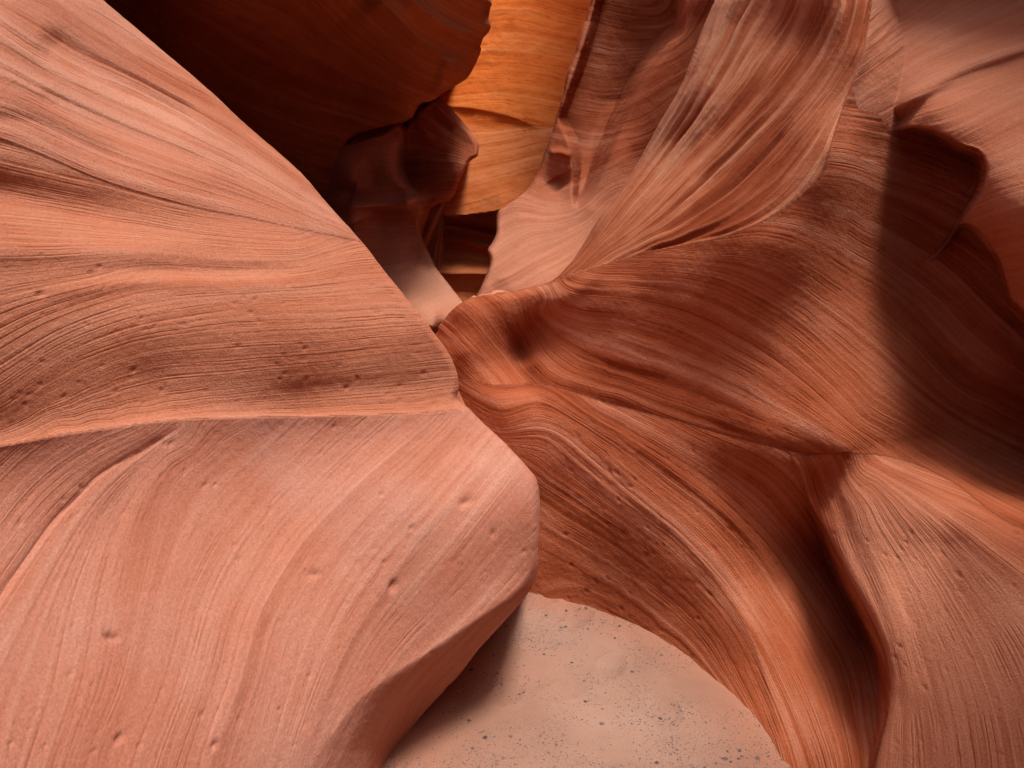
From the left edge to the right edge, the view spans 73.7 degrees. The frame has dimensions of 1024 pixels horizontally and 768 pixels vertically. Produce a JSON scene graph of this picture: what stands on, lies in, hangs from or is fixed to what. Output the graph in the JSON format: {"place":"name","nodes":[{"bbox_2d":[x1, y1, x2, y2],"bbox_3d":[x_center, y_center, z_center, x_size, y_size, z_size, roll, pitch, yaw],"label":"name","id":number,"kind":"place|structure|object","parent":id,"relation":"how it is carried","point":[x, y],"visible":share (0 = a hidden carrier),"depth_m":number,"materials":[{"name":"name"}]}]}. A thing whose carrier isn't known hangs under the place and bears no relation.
{"place":"outdoors","nodes":[
{"label":"outdoors","id":0,"kind":"place"},
{"bbox_2d":[382,592,790,767],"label":"ground","id":1,"kind":"structure","parent":0,"point":[697,683],"depth_m":2.77,"materials":[{"name":"beige sand"}]},
{"bbox_2d":[0,0,539,767],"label":"canyon wall","id":2,"kind":"structure","parent":1,"relation":"on","point":[268,490],"depth_m":2.14,"materials":[{"name":"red stone"}]},
{"bbox_2d":[324,97,478,334],"bbox_3d":[-1.428,-1.420,7.311,2.731,4.561,4.810,-2,6,-18],"label":"rock pillar","id":3,"kind":"object","parent":1,"relation":"on","point":[392,190],"visible":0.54,"depth_m":6.41,"materials":[{"name":"red stone"}]},
{"bbox_2d":[438,0,590,301],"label":"canyon wall","id":4,"kind":"structure","parent":1,"relation":"on","point":[503,100],"depth_m":9.22,"materials":[{"name":"orange stone"}]},
{"bbox_2d":[104,0,491,198],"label":"rock overhang","id":5,"kind":"object","parent":4,"relation":"attached to","point":[308,89],"visible":0.45,"depth_m":5.42,"materials":[{"name":"brown stone"}]},
{"bbox_2d":[436,0,1023,767],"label":"canyon wall","id":6,"kind":"structure","parent":1,"relation":"on","point":[740,380],"depth_m":3.28,"materials":[{"name":"stone"}]},
{"bbox_2d":[477,0,714,295],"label":"rock curtain","id":7,"kind":"object","parent":6,"relation":"attached to","point":[628,68],"visible":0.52,"depth_m":5.95,"materials":[{"name":"red stone"}]},
{"bbox_2d":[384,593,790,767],"bbox_3d":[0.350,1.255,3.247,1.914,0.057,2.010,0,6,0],"label":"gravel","id":8,"kind":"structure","parent":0,"point":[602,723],"depth_m":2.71,"materials":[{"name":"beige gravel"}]}
]}

